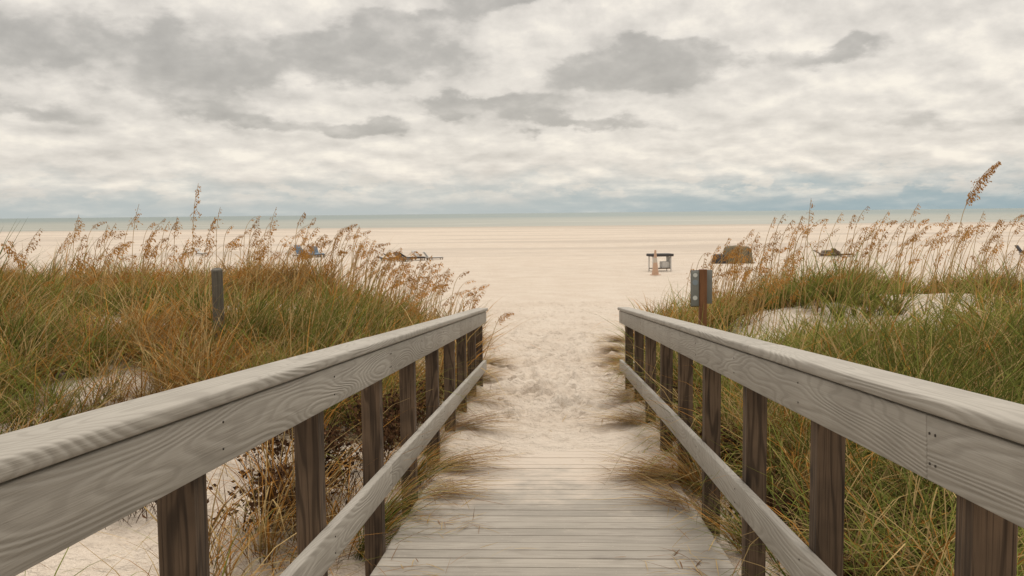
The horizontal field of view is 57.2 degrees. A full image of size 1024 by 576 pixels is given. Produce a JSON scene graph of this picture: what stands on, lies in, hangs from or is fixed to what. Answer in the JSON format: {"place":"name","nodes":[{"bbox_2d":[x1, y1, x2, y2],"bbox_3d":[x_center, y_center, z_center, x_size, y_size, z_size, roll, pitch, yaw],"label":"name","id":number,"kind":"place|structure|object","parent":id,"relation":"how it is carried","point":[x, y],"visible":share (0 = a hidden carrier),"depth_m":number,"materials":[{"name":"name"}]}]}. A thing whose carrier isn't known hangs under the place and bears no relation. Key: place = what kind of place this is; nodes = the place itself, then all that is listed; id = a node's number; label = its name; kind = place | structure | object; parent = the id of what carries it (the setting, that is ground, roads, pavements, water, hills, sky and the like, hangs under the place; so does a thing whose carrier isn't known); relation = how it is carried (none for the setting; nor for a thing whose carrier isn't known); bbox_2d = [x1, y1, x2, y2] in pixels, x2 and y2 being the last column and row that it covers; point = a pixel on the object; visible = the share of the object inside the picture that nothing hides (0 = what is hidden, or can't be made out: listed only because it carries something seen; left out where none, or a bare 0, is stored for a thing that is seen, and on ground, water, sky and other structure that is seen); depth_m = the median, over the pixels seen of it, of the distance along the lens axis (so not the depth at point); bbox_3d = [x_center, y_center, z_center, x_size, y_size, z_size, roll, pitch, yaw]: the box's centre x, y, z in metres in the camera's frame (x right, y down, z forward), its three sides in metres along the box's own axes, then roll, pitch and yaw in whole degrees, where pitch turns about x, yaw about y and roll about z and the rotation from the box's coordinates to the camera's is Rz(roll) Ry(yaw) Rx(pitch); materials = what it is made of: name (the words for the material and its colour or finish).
{"place":"outdoors","nodes":[
{"label":"outdoors","id":0,"kind":"place"},
{"bbox_2d":[0,219,1023,575],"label":"dune grass","id":1,"kind":"structure","parent":0,"point":[972,351],"depth_m":8.55,"materials":[{"name":"green plant"}]},
{"bbox_2d":[0,222,1023,575],"bbox_3d":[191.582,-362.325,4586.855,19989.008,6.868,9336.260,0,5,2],"label":"beach sand ground","id":2,"kind":"structure","parent":0,"point":[546,286],"depth_m":35.90,"materials":[{"name":"beige sand"}]},
{"bbox_2d":[194,248,207,254],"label":"beach lounge chair","id":3,"kind":"object","parent":2,"relation":"on","point":[197,249],"visible":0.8,"depth_m":76.34,"materials":[{"name":"white wood"}]},
{"bbox_2d":[211,268,224,351],"bbox_3d":[-3.188,0.492,10.213,0.125,1.424,0.123,0,5,2],"label":"wooden post","id":4,"kind":"object","parent":2,"relation":"on","point":[217,280],"visible":0.52,"depth_m":10.14,"materials":[{"name":"grey wood"}]},
{"bbox_2d":[0,308,487,575],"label":"wooden railing","id":5,"kind":"object","parent":2,"relation":"on","point":[66,482],"visible":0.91,"depth_m":2.29,"materials":[{"name":"grey wood"}]},
{"bbox_2d":[294,245,314,253],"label":"beach lounge chair","id":6,"kind":"object","parent":2,"relation":"on","point":[297,250],"visible":0.21,"depth_m":71.88,"materials":[{"name":"blue wood"}]},
{"bbox_2d":[298,247,323,256],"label":"beach lounge chair","id":7,"kind":"object","parent":2,"relation":"on","point":[316,254],"visible":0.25,"depth_m":69.61,"materials":[{"name":"blue wood"}]},
{"bbox_2d":[394,252,411,261],"bbox_3d":[-7.248,-2.045,62.372,0.558,0.671,1.569,-4,6,-38],"label":"beach lounge chair","id":8,"kind":"object","parent":2,"relation":"on","point":[402,256],"visible":0.27,"depth_m":62.23,"materials":[{"name":"brown wood"}]},
{"bbox_2d":[400,253,424,259],"bbox_3d":[-6.778,-2.113,63.365,1.824,0.660,0.620,-2,5,-22],"label":"beach lounge chair","id":9,"kind":"object","parent":2,"relation":"on","point":[420,257],"visible":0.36,"depth_m":63.25,"materials":[{"name":"grey wood"}]},
{"bbox_2d":[411,250,431,259],"bbox_3d":[-6.170,-2.213,64.316,1.528,0.703,0.558,3,6,35],"label":"beach lounge chair","id":10,"kind":"object","parent":2,"relation":"on","point":[412,251],"visible":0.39,"depth_m":64.51,"materials":[{"name":"white wood"}]},
{"bbox_2d":[423,252,442,259],"bbox_3d":[-5.413,-2.188,64.328,1.358,0.625,0.496,-2,5,-22],"label":"beach lounge chair","id":11,"kind":"object","parent":2,"relation":"on","point":[425,254],"visible":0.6,"depth_m":64.11,"materials":[{"name":"white wood"}]},
{"bbox_2d":[1,331,951,575],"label":"straw litter","id":12,"kind":"object","parent":2,"relation":"on","point":[621,418],"visible":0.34,"depth_m":6.39,"materials":[{"name":"beige plant"}]},
{"bbox_2d":[1,161,1023,385],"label":"sea oats","id":13,"kind":"object","parent":2,"relation":"on","point":[736,270],"visible":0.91,"depth_m":15.62,"materials":[{"name":"plant"}]},
{"bbox_2d":[105,361,953,575],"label":"withered vines","id":14,"kind":"object","parent":2,"relation":"on","point":[331,443],"visible":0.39,"depth_m":5.99,"materials":[{"name":"brown plant"}]},
{"bbox_2d":[370,420,738,575],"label":"boardwalk deck","id":15,"kind":"structure","parent":2,"relation":"on","point":[555,520],"depth_m":5.06,"materials":[{"name":"grey wood"}]},
{"bbox_2d":[650,250,660,274],"bbox_3d":[7.068,-1.260,46.293,0.529,1.265,0.529,0,5,2],"label":"traffic cone","id":16,"kind":"object","parent":2,"relation":"on","point":[655,269],"visible":0.98,"depth_m":46.20,"materials":[{"name":"plastic"}]},
{"bbox_2d":[646,253,673,270],"bbox_3d":[7.843,-1.315,49.770,1.240,1.020,0.840,-2,5,-12],"label":"beach stand","id":17,"kind":"object","parent":2,"relation":"on","point":[666,264],"visible":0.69,"depth_m":49.63,"materials":[{"name":"white fabric"}]},
{"bbox_2d":[690,269,711,326],"bbox_3d":[2.341,0.652,11.610,0.275,1.770,0.107,0,5,2],"label":"beach sign","id":18,"kind":"object","parent":2,"relation":"on","point":[701,290],"visible":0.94,"depth_m":11.53,"materials":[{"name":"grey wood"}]},
{"bbox_2d":[710,254,727,263],"bbox_3d":[12.616,-1.750,57.067,1.020,0.650,0.800,0,5,8],"label":"covered beach gear","id":19,"kind":"object","parent":2,"relation":"on","point":[718,260],"visible":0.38,"depth_m":56.76,"materials":[{"name":"brown fabric"}]},
{"bbox_2d":[723,245,754,263],"bbox_3d":[13.812,-2.039,57.496,1.820,1.149,1.200,-1,5,-6],"label":"covered beach gear","id":20,"kind":"object","parent":2,"relation":"on","point":[731,248],"visible":0.54,"depth_m":57.04,"materials":[{"name":"brown fabric"}]},
{"bbox_2d":[617,307,1023,575],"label":"wooden railing","id":21,"kind":"object","parent":2,"relation":"on","point":[966,447],"visible":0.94,"depth_m":3.02,"materials":[{"name":"grey wood"}]},
{"bbox_2d":[813,250,834,255],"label":"beach lounge chair","id":22,"kind":"object","parent":2,"relation":"on","point":[821,254],"visible":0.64,"depth_m":65.08,"materials":[{"name":"grey wood"}]},
{"bbox_2d":[820,250,842,255],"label":"covered beach gear","id":23,"kind":"object","parent":2,"relation":"on","point":[823,251],"visible":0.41,"depth_m":65.70,"materials":[{"name":"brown wood"}]},
{"bbox_2d":[831,248,854,256],"bbox_3d":[22.597,-2.398,64.137,1.569,0.671,0.558,-2,5,-16],"label":"beach lounge chair","id":24,"kind":"object","parent":2,"relation":"on","point":[836,252],"visible":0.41,"depth_m":63.93,"materials":[{"name":"brown wood"}]},
{"bbox_2d":[1014,245,1021,254],"bbox_3d":[35.429,-2.583,64.546,0.558,0.703,1.528,-4,6,-38],"label":"beach lounge chair","id":25,"kind":"object","parent":2,"relation":"on","point":[1018,248],"visible":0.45,"depth_m":64.90,"materials":[{"name":"grey wood"}]},
{"bbox_2d":[0,208,1023,231],"bbox_3d":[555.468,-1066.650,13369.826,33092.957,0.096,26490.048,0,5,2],"label":"ocean water","id":26,"kind":"structure","parent":0,"point":[544,219],"depth_m":505.72,"materials":[{"name":"liquid"}]},
{"bbox_2d":[0,0,1023,218],"label":"sky","id":27,"kind":"structure","parent":0,"point":[109,108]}
]}

